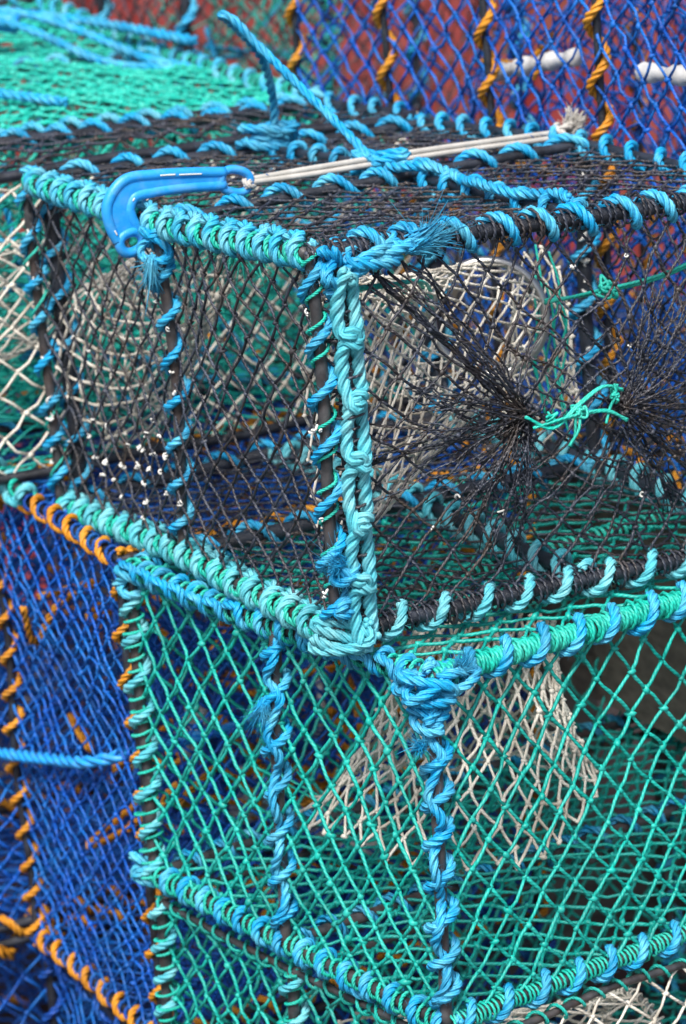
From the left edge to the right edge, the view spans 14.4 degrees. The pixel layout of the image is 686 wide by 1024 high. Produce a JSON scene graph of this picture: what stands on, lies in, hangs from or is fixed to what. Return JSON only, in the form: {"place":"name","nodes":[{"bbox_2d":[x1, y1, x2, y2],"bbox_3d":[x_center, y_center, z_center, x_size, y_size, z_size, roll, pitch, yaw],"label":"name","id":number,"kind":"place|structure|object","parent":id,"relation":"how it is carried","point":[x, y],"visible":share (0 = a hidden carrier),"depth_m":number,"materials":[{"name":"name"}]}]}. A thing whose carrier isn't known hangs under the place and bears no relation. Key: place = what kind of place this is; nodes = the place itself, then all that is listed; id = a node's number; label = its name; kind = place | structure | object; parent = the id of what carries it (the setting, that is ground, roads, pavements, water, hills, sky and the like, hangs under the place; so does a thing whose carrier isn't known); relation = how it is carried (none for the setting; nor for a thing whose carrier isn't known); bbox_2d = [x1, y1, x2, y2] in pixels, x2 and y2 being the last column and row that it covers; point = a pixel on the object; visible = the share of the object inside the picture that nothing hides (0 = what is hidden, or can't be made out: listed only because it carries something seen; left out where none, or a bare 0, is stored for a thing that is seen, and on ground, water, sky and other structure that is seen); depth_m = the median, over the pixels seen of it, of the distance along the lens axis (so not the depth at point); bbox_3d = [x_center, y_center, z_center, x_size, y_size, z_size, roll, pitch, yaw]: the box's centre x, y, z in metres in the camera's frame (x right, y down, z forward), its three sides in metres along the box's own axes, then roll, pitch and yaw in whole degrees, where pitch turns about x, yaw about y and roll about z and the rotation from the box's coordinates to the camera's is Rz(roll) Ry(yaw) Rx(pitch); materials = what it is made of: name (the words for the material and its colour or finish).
{"place":"outdoors","nodes":[
{"label":"outdoors","id":0,"kind":"place"},
{"bbox_2d":[22,209,603,941],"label":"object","id":1,"kind":"object","parent":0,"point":[582,715],"visible":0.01,"depth_m":4.41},
{"bbox_2d":[13,0,534,301],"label":"black creel","id":2,"kind":"object","parent":1,"relation":"on","point":[188,9],"visible":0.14,"depth_m":4.34,"materials":[{"name":"fabric"}]},
{"bbox_2d":[0,606,685,1023],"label":"ground","id":3,"kind":"structure","parent":0,"point":[618,974],"depth_m":4.57,"materials":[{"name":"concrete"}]},
{"bbox_2d":[0,624,426,1023],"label":"blue creel","id":4,"kind":"object","parent":3,"relation":"on","point":[10,949],"visible":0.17,"depth_m":3.99,"materials":[{"name":"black fabric"}]},
{"bbox_2d":[0,292,409,936],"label":"blue creel","id":5,"kind":"object","parent":4,"relation":"on","point":[18,926],"visible":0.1,"depth_m":3.58,"materials":[{"name":"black fabric"}]},
{"bbox_2d":[0,0,347,443],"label":"green creel","id":6,"kind":"object","parent":5,"relation":"on","point":[138,63],"visible":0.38,"depth_m":3.77,"materials":[{"name":"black fabric"}]},
{"bbox_2d":[37,843,559,1023],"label":"blue creel","id":7,"kind":"object","parent":3,"relation":"on","point":[55,989],"visible":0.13,"depth_m":3.36,"materials":[{"name":"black fabric"}]},
{"bbox_2d":[0,400,548,1023],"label":"blue creel","id":8,"kind":"object","parent":7,"relation":"on","point":[106,554],"visible":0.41,"depth_m":3.20,"materials":[{"name":"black fabric"}]},
{"bbox_2d":[0,91,433,507],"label":"cream creel","id":9,"kind":"object","parent":8,"relation":"on","point":[352,108],"visible":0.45,"depth_m":3.30,"materials":[{"name":"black fabric"}]},
{"bbox_2d":[0,0,685,606],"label":"shipping container","id":10,"kind":"object","parent":3,"relation":"on","point":[454,4],"depth_m":6.10,"materials":[{"name":"red paint"}]},
{"bbox_2d":[314,288,685,1023],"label":"creel","id":11,"kind":"object","parent":3,"relation":"on","point":[662,686],"visible":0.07,"depth_m":3.28,"materials":[{"name":"netting"},{"name":"blue rope"},{"name":"black rubber"}]},
{"bbox_2d":[283,0,685,488],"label":"blue creel","id":12,"kind":"object","parent":11,"relation":"on","point":[496,67],"visible":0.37,"depth_m":3.28,"materials":[{"name":"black fabric"}]},
{"bbox_2d":[549,976,685,1023],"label":"green creel","id":13,"kind":"object","parent":3,"relation":"on","point":[676,990],"visible":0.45,"depth_m":3.42,"materials":[{"name":"black fabric"}]},
{"bbox_2d":[147,725,685,1023],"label":"green creel","id":14,"kind":"object","parent":13,"relation":"on","point":[293,992],"visible":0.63,"depth_m":2.96,"materials":[{"name":"fabric"}]},
{"bbox_2d":[111,429,685,1023],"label":"green creel","id":15,"kind":"object","parent":14,"relation":"on","point":[425,693],"visible":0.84,"depth_m":2.72,"materials":[{"name":"fabric"}]},
{"bbox_2d":[14,107,685,658],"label":"black creel","id":16,"kind":"object","parent":15,"relation":"on","point":[358,477],"visible":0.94,"depth_m":2.71,"materials":[{"name":"fabric"}]},
{"bbox_2d":[101,165,253,257],"bbox_3d":[-0.167,-0.311,2.774,0.174,0.087,0.012,-12,18,-27],"label":"gate hook","id":17,"kind":"object","parent":16,"relation":"attached to","point":[125,193],"visible":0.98,"depth_m":2.75,"materials":[{"name":"blue plastic"}]},
{"bbox_2d":[217,10,411,175],"bbox_3d":[-0.062,-0.466,2.976,0.155,0.188,0.347,-12,18,-27],"label":"rope loop","id":18,"kind":"object","parent":16,"relation":"attached to","point":[263,135],"visible":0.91,"depth_m":2.92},
{"bbox_2d":[242,103,592,189],"bbox_3d":[0.091,-0.389,2.914,0.460,0.051,0.044,-14,19,-32],"label":"elastic cord","id":19,"kind":"object","parent":16,"relation":"attached to","point":[574,122],"visible":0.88,"depth_m":2.92,"materials":[{"name":"white fabric"}]}
]}

